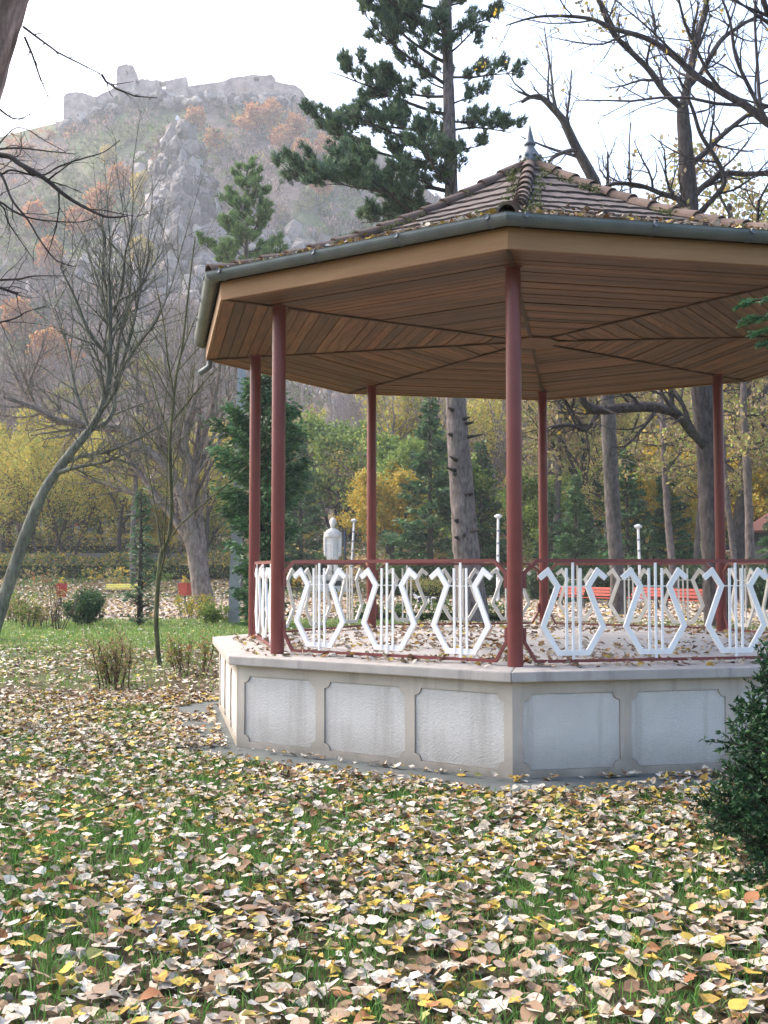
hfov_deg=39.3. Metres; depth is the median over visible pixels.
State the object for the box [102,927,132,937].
fallen leaf
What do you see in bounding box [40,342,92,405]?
bare tree
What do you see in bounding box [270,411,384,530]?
green tree
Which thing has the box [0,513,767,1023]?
ground
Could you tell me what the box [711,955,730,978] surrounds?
fallen leaf
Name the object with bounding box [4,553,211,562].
retaining wall
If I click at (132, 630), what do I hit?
grass
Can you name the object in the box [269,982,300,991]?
fallen leaf
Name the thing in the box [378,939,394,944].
fallen leaf
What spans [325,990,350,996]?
fallen leaf
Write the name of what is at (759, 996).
fallen leaf
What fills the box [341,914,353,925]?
fallen leaf
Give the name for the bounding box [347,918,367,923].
fallen leaf
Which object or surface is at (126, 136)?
brush
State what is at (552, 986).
fallen leaf
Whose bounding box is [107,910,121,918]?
fallen leaf
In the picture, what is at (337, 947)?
fallen leaf
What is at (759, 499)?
yellow tree
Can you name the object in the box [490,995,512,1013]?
fallen leaf
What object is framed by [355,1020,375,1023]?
fallen leaf
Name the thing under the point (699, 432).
old tree
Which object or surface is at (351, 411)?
bare tree
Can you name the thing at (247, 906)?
fallen leaf
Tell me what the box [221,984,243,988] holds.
fallen leaf
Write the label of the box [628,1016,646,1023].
fallen leaf
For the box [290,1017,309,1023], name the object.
fallen leaf
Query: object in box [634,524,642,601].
lamp post
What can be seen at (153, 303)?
bare tree
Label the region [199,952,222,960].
fallen leaf
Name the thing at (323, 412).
golden tree
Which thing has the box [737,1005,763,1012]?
fallen leaf
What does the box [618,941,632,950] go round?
fallen leaf
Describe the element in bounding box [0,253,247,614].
pollarded tree
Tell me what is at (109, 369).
leaning tree
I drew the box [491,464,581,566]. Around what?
green tree
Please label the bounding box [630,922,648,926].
fallen leaf
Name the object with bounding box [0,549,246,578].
hedge
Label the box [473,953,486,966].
fallen leaf
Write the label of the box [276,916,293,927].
fallen leaf
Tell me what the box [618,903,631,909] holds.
fallen leaf
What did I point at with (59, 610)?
shrub
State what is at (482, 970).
fallen leaf
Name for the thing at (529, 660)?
deck leaves
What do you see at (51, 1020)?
fallen leaf
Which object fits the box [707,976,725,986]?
fallen leaf
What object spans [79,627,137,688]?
twiggy shrub
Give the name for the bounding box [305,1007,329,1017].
fallen leaf
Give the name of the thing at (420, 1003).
fallen leaf
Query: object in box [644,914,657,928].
fallen leaf
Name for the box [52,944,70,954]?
fallen leaf
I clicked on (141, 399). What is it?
bare tree
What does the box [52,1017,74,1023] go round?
fallen leaf
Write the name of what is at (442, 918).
fallen leaf
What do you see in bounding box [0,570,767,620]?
fallen leaves
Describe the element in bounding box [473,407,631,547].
bare tree
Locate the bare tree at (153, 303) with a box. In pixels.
[136,287,185,338]
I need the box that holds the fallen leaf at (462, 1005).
[454,1002,470,1008]
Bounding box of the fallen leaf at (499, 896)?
[493,895,509,898]
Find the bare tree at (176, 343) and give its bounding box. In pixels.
[151,315,201,381]
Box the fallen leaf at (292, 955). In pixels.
[278,953,299,959]
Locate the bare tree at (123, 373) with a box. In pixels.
[88,356,145,394]
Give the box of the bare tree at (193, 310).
[175,286,202,351]
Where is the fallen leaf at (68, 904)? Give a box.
[63,902,77,908]
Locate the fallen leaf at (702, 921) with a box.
[690,918,707,924]
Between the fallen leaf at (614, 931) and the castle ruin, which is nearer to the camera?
the fallen leaf at (614, 931)
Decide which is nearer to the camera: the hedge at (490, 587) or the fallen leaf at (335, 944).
the fallen leaf at (335, 944)
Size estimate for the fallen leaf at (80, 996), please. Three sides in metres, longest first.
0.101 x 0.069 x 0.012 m
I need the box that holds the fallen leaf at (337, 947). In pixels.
[333,946,344,949]
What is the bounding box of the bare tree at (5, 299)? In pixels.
[0,289,17,314]
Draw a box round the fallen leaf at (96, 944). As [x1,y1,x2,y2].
[91,939,109,946]
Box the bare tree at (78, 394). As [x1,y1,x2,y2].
[45,370,125,421]
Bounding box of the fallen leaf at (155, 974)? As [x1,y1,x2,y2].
[152,973,168,983]
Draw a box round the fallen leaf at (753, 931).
[748,924,766,934]
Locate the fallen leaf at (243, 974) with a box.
[230,970,248,984]
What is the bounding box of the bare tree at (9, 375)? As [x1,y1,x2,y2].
[0,354,27,401]
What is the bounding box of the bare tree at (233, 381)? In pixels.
[214,369,249,396]
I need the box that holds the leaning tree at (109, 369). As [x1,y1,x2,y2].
[0,103,214,632]
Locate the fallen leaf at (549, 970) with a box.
[545,965,570,977]
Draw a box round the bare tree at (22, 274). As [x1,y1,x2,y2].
[6,254,33,286]
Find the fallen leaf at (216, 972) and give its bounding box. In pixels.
[208,966,225,980]
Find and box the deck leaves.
[232,622,767,667]
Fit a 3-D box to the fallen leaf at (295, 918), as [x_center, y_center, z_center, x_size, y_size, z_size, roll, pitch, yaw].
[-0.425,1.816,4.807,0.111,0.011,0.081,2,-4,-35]
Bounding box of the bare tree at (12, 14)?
[0,0,156,100]
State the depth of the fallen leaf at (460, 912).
4.86 m
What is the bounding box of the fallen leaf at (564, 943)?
[560,940,578,946]
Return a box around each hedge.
[0,529,186,552]
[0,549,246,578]
[265,554,346,575]
[285,570,307,588]
[348,594,506,621]
[376,563,505,594]
[408,577,451,603]
[526,554,764,600]
[743,555,767,609]
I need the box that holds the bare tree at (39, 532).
[2,408,90,545]
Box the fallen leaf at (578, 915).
[568,914,585,925]
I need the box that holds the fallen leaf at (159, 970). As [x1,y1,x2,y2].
[144,967,163,974]
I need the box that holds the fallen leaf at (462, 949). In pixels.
[454,947,468,950]
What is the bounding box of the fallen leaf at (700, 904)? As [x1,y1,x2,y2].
[694,898,704,908]
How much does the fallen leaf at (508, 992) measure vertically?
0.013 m
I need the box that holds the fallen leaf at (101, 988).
[92,981,108,993]
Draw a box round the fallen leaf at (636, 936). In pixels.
[629,933,645,944]
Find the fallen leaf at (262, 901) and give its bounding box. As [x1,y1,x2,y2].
[256,899,268,902]
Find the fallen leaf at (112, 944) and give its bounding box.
[103,942,119,947]
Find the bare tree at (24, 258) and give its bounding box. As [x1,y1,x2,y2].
[8,241,45,289]
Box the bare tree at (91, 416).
[53,383,135,529]
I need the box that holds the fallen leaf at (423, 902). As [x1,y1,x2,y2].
[416,898,428,907]
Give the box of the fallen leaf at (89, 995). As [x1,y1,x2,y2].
[83,991,100,1001]
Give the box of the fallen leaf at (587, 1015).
[574,1013,597,1018]
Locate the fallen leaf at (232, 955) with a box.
[216,952,244,966]
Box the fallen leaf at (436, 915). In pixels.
[423,912,447,918]
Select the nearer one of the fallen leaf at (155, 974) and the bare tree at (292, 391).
the fallen leaf at (155, 974)
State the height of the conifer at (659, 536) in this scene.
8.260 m
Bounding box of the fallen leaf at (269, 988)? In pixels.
[266,985,282,993]
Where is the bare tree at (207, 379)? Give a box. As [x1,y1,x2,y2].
[161,352,247,413]
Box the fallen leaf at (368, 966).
[362,962,374,973]
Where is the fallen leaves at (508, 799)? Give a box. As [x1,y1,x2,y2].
[0,687,767,1023]
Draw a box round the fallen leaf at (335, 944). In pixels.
[326,941,339,946]
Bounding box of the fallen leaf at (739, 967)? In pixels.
[730,962,744,970]
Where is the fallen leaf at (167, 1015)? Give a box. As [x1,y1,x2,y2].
[162,1012,179,1019]
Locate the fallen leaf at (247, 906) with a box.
[234,904,257,909]
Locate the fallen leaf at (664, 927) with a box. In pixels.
[659,923,672,930]
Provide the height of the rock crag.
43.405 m
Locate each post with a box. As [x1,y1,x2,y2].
[344,531,345,559]
[351,519,356,567]
[494,514,501,600]
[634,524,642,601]
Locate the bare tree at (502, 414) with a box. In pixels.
[444,398,555,537]
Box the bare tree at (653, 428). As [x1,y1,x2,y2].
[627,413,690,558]
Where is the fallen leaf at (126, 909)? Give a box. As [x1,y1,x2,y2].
[121,907,133,911]
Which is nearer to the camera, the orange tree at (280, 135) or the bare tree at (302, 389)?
the bare tree at (302, 389)
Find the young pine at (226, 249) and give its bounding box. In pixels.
[195,155,289,591]
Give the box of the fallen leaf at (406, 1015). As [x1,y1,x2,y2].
[399,1013,412,1016]
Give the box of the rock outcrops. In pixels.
[0,119,382,315]
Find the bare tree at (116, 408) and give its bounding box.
[98,391,124,421]
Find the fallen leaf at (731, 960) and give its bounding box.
[717,958,735,962]
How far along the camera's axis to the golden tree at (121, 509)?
72.01 m
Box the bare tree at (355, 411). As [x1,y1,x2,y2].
[312,392,393,526]
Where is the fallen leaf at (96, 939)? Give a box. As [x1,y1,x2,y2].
[82,934,104,941]
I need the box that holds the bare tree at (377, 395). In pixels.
[341,394,416,421]
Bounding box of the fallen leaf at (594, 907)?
[584,902,601,912]
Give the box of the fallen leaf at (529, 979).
[522,970,537,981]
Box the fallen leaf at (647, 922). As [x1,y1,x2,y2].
[632,914,650,924]
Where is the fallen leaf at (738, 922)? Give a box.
[721,920,749,924]
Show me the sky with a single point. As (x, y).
(297, 42)
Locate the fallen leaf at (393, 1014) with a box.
[381,1004,403,1023]
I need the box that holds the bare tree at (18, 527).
[0,360,92,537]
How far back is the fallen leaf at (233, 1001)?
3.89 m
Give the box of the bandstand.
[193,124,767,778]
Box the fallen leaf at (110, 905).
[103,902,121,908]
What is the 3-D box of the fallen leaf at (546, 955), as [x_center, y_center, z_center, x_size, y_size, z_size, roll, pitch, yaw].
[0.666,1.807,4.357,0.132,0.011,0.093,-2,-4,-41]
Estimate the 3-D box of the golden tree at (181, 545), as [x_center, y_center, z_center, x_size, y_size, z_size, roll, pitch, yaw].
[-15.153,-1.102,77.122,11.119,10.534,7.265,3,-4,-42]
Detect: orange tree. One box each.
[0,296,41,342]
[21,198,56,237]
[25,324,84,386]
[34,233,65,274]
[61,203,92,236]
[83,180,115,227]
[106,161,130,192]
[182,104,207,129]
[202,126,227,153]
[231,101,268,138]
[261,96,284,129]
[268,124,291,151]
[276,110,309,141]
[290,135,317,158]
[309,180,334,200]
[310,132,337,160]
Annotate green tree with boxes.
[40,485,126,545]
[98,512,129,545]
[168,483,247,545]
[246,424,361,526]
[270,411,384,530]
[292,407,366,550]
[347,424,449,558]
[423,452,505,545]
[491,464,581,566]
[492,463,506,535]
[561,457,604,528]
[665,459,767,565]
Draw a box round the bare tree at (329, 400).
[327,389,332,413]
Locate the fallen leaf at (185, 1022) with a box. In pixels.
[172,1018,186,1023]
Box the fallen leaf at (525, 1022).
[514,1020,532,1023]
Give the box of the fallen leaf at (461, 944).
[450,939,474,951]
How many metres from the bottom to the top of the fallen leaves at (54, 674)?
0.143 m
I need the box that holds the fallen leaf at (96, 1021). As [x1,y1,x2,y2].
[91,1017,104,1023]
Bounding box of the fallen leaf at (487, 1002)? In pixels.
[477,999,496,1007]
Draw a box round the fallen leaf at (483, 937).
[472,934,487,939]
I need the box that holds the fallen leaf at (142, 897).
[133,894,150,904]
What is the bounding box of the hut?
[753,513,767,564]
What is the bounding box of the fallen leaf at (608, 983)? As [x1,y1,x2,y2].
[598,979,614,986]
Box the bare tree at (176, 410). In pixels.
[151,394,208,426]
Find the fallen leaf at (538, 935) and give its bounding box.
[534,931,550,941]
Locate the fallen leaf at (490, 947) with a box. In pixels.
[484,943,499,953]
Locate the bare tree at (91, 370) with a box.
[62,337,128,405]
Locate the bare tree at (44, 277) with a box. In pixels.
[25,257,58,312]
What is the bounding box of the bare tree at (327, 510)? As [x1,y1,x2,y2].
[304,392,362,526]
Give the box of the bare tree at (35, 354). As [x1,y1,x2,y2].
[20,340,71,391]
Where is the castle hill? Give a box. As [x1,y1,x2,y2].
[0,97,640,512]
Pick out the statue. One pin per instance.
(332, 539)
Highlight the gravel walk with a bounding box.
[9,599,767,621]
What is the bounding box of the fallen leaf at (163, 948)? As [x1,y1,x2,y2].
[154,947,169,950]
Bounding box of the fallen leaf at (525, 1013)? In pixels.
[520,990,543,1021]
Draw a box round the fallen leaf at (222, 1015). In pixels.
[215,1002,239,1023]
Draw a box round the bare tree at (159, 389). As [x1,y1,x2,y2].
[145,375,182,411]
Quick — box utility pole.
[228,368,245,624]
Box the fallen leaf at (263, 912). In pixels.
[251,911,266,917]
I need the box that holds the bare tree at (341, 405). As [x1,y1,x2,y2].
[326,391,355,425]
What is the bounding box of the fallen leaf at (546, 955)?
[538,953,552,961]
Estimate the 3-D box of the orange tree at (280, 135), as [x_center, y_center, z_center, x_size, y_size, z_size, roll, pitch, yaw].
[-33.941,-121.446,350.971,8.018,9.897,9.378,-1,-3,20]
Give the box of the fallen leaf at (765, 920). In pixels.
[762,917,767,925]
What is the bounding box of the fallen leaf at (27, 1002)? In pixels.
[21,996,35,1005]
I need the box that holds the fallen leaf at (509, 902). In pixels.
[505,899,520,911]
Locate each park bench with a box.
[106,581,137,591]
[550,585,585,605]
[582,585,609,607]
[627,586,660,609]
[666,587,702,611]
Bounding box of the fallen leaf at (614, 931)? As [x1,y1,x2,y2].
[604,928,620,937]
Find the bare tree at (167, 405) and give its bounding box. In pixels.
[150,381,201,427]
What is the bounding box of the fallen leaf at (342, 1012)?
[323,1008,349,1017]
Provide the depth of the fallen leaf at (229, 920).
4.78 m
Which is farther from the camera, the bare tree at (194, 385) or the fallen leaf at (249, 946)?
the bare tree at (194, 385)
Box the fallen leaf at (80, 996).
[72,993,98,999]
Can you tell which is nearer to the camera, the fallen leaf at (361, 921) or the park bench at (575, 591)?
the fallen leaf at (361, 921)
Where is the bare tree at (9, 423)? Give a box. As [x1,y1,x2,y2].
[0,368,81,545]
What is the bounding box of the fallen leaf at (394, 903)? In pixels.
[390,901,401,905]
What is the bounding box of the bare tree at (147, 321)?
[133,302,163,345]
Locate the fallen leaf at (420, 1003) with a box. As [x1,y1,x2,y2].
[418,1000,431,1008]
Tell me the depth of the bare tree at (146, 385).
189.57 m
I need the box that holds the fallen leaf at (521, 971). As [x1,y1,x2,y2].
[517,969,539,974]
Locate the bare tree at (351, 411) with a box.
[333,397,366,426]
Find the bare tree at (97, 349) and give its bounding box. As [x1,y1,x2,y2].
[84,327,119,374]
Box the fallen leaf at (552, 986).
[542,977,562,991]
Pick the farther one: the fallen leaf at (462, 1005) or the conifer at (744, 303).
the conifer at (744, 303)
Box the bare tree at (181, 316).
[157,290,199,358]
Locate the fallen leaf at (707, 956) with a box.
[701,950,725,960]
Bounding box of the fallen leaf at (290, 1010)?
[280,1007,299,1013]
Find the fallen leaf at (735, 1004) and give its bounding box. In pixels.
[720,998,748,1010]
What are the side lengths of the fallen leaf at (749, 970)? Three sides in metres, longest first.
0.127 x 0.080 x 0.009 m
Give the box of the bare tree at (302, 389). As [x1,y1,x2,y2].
[298,383,315,415]
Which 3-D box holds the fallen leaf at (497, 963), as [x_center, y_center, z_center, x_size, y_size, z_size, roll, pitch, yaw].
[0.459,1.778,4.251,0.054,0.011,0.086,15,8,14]
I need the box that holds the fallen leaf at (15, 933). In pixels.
[7,932,22,935]
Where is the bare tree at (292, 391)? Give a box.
[286,384,314,417]
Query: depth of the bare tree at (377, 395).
186.60 m
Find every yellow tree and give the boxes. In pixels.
[3,443,67,545]
[41,414,90,540]
[99,143,116,168]
[126,168,147,204]
[127,232,156,275]
[139,489,180,564]
[335,457,437,559]
[500,474,523,556]
[599,451,700,577]
[633,420,757,558]
[676,421,767,540]
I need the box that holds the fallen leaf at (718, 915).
[714,912,730,919]
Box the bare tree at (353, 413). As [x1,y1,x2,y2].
[308,392,364,532]
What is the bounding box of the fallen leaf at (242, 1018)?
[238,1009,264,1023]
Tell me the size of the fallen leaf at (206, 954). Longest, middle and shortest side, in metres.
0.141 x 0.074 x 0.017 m
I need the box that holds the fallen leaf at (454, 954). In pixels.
[449,950,460,958]
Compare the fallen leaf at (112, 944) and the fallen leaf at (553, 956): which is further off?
the fallen leaf at (112, 944)
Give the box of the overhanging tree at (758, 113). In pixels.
[474,0,767,130]
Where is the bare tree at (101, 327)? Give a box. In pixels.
[85,306,118,341]
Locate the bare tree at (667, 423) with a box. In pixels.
[637,384,735,558]
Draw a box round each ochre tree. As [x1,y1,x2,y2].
[0,443,23,533]
[50,443,106,545]
[161,437,212,544]
[164,419,248,530]
[248,403,335,529]
[313,436,357,538]
[422,397,537,515]
[522,391,692,556]
[576,390,667,520]
[609,133,767,577]
[618,378,767,550]
[635,161,767,437]
[727,407,767,516]
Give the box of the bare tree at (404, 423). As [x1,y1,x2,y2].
[323,395,492,556]
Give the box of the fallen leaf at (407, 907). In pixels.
[397,904,413,911]
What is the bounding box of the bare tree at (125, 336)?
[113,326,138,348]
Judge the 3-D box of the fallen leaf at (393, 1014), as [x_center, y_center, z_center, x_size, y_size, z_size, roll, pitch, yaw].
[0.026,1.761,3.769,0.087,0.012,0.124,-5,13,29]
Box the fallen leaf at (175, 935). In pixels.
[172,933,189,950]
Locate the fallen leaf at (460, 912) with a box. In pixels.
[456,911,475,914]
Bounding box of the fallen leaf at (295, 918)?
[282,915,299,920]
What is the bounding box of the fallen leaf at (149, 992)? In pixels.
[137,987,175,999]
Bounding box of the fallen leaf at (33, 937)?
[20,934,44,941]
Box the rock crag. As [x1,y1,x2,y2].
[142,118,220,257]
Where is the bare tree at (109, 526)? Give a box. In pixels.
[65,408,162,539]
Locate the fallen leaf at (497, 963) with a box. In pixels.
[493,957,505,966]
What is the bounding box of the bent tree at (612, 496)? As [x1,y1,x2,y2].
[504,20,676,614]
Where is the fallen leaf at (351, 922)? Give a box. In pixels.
[348,916,357,928]
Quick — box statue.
[311,518,348,591]
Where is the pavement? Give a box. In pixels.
[174,700,733,795]
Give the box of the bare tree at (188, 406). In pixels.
[153,374,228,447]
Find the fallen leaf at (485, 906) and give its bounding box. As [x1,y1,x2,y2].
[479,902,493,907]
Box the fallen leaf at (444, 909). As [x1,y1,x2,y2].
[438,907,452,917]
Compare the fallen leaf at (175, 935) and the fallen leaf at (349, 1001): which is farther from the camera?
the fallen leaf at (175, 935)
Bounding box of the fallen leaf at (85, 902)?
[81,897,98,910]
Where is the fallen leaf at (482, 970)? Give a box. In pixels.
[463,950,487,974]
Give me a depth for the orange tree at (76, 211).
298.43 m
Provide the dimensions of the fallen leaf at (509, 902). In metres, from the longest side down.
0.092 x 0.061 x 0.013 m
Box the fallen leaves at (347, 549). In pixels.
[5,525,729,569]
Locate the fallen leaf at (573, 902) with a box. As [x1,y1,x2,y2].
[565,895,577,905]
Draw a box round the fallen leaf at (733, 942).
[726,941,740,943]
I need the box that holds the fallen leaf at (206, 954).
[202,952,231,963]
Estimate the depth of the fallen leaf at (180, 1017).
3.73 m
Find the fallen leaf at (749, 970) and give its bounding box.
[742,967,761,973]
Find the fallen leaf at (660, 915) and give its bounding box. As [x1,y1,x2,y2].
[653,913,678,919]
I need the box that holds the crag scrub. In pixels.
[121,123,243,250]
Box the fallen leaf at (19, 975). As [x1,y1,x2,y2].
[10,972,34,978]
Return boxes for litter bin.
[55,577,66,605]
[177,575,191,603]
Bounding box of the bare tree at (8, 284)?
[0,270,31,323]
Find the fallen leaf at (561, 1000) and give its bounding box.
[553,995,585,1007]
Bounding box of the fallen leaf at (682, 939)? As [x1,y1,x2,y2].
[665,936,687,944]
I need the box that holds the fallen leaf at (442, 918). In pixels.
[438,915,449,920]
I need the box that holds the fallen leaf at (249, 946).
[241,945,256,951]
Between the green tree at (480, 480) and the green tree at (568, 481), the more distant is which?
the green tree at (568, 481)
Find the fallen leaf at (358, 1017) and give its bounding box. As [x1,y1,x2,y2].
[345,1011,374,1023]
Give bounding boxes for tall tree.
[0,404,16,544]
[9,399,52,440]
[30,382,74,544]
[47,379,107,545]
[100,349,167,589]
[522,396,599,553]
[562,397,658,549]
[618,387,730,602]
[659,383,767,599]
[660,395,755,574]
[671,201,767,605]
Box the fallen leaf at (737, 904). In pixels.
[732,900,745,907]
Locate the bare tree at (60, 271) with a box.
[29,252,76,291]
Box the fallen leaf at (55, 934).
[49,932,62,938]
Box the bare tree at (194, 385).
[179,368,234,412]
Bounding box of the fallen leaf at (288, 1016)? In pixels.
[281,1014,297,1019]
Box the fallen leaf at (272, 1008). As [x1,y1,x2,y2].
[261,1002,295,1011]
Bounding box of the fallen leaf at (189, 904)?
[186,902,192,909]
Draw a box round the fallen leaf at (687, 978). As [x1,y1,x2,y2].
[683,971,698,981]
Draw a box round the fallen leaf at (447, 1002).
[430,995,454,1011]
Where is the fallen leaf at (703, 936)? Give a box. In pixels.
[688,934,710,944]
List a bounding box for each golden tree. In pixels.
[0,408,121,564]
[0,420,50,537]
[0,430,32,563]
[0,434,129,564]
[0,477,19,539]
[6,424,68,543]
[11,429,122,545]
[72,419,119,539]
[72,434,163,544]
[83,431,173,564]
[95,430,232,563]
[109,458,165,554]
[161,435,233,552]
[189,417,234,542]
[298,407,330,526]
[326,396,421,553]
[355,394,550,498]
[467,398,549,537]
[563,392,646,470]
[653,381,762,527]
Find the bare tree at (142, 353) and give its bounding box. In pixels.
[119,325,173,379]
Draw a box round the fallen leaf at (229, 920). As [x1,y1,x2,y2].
[223,915,237,923]
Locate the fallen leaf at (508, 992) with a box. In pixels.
[499,989,529,997]
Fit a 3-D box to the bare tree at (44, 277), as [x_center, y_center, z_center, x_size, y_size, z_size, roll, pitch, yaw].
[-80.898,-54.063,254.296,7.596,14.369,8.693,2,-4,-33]
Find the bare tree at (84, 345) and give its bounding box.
[63,326,112,371]
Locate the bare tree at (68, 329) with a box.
[54,317,81,351]
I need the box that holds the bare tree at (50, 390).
[41,377,70,407]
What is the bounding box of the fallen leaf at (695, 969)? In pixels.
[678,964,709,970]
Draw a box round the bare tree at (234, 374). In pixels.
[224,366,271,395]
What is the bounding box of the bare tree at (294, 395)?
[286,381,309,420]
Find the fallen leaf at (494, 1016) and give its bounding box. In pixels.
[478,1009,499,1022]
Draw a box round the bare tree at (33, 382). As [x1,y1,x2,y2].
[0,360,49,397]
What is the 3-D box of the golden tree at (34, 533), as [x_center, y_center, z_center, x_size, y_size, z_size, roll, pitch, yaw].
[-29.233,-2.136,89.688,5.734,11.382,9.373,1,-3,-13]
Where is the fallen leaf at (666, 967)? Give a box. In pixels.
[658,963,669,974]
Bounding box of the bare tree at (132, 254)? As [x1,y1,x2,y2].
[121,233,143,280]
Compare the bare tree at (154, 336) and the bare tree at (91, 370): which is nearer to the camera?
the bare tree at (91, 370)
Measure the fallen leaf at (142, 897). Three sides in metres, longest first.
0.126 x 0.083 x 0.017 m
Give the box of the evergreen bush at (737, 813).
[681,638,767,889]
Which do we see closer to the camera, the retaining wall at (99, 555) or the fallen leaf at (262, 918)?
the fallen leaf at (262, 918)
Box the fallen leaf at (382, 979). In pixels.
[377,974,390,982]
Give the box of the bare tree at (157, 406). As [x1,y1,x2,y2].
[121,387,191,431]
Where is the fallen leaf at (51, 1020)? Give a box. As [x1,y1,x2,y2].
[48,1012,70,1022]
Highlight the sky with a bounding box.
[0,0,767,221]
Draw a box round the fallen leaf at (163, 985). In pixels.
[157,979,175,990]
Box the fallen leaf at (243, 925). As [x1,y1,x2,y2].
[234,921,249,927]
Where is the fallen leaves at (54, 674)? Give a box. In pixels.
[0,619,767,691]
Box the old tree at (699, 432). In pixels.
[522,0,767,625]
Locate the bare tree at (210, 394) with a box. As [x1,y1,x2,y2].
[195,366,247,417]
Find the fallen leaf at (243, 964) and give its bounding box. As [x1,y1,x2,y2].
[233,962,253,967]
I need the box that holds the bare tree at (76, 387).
[51,371,112,413]
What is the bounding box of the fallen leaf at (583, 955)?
[577,950,593,957]
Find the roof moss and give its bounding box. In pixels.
[254,155,765,260]
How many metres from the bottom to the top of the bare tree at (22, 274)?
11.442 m
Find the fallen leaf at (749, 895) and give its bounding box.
[743,888,763,902]
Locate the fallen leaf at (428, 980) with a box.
[421,976,434,984]
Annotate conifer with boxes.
[119,486,165,625]
[268,442,327,578]
[379,397,483,587]
[446,440,506,577]
[525,488,562,589]
[548,473,605,602]
[572,467,608,576]
[592,448,658,577]
[641,455,701,577]
[732,296,767,348]
[743,494,767,588]
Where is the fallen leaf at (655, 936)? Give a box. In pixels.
[649,935,669,938]
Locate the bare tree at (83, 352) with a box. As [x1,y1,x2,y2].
[64,334,101,371]
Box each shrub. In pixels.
[5,589,37,623]
[11,595,46,628]
[32,597,58,627]
[43,582,85,629]
[61,587,107,626]
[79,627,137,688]
[161,629,221,674]
[172,591,213,618]
[196,599,230,624]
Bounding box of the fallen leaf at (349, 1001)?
[337,994,357,1008]
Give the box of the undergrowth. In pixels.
[0,512,700,583]
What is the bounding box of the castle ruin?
[63,64,304,130]
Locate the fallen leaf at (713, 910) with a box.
[703,907,718,911]
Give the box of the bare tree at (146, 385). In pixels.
[123,369,167,402]
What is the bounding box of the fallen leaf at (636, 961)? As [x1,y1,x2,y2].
[625,950,642,966]
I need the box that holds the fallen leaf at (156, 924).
[150,919,161,925]
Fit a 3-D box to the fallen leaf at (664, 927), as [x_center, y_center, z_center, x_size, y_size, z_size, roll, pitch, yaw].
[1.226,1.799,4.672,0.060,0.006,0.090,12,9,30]
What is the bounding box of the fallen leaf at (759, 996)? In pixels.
[746,986,767,999]
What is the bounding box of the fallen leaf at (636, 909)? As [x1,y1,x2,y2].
[624,904,640,911]
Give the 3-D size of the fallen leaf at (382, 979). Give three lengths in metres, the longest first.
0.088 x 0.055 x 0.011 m
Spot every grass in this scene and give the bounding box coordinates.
[0,616,766,712]
[3,523,700,592]
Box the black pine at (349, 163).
[270,0,530,622]
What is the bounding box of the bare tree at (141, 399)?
[120,379,156,425]
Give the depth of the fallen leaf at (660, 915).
4.79 m
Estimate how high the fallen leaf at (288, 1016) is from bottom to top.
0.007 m
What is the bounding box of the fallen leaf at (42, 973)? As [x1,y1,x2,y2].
[34,970,52,978]
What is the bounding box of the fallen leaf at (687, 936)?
[680,926,694,946]
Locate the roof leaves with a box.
[218,198,767,267]
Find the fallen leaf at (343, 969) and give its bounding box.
[321,965,347,974]
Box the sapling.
[98,187,271,665]
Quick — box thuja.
[199,374,315,627]
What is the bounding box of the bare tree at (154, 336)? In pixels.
[137,321,170,357]
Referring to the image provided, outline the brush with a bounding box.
[0,92,691,504]
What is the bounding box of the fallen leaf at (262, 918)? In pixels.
[249,914,268,925]
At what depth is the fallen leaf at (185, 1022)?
3.70 m
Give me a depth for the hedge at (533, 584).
54.58 m
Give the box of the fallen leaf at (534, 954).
[526,946,538,959]
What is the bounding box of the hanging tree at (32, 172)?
[0,84,149,350]
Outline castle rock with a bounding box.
[55,90,316,135]
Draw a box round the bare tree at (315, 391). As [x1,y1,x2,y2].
[286,385,319,403]
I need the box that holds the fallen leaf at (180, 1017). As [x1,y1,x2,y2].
[169,1009,196,1022]
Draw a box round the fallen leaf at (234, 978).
[218,975,244,982]
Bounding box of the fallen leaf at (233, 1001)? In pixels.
[222,991,239,1008]
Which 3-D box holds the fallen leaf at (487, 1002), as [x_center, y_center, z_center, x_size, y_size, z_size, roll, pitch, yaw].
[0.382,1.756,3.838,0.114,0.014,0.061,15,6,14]
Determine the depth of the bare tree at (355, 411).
117.20 m
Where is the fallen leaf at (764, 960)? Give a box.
[747,956,767,965]
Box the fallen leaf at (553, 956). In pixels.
[549,954,565,960]
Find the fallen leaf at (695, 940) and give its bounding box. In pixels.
[689,937,707,947]
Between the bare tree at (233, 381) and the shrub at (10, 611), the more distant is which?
the bare tree at (233, 381)
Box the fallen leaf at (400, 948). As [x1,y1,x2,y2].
[392,945,405,954]
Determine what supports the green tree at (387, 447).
on the ground at (410, 953)
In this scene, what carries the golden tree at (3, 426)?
on the ground at (410, 953)

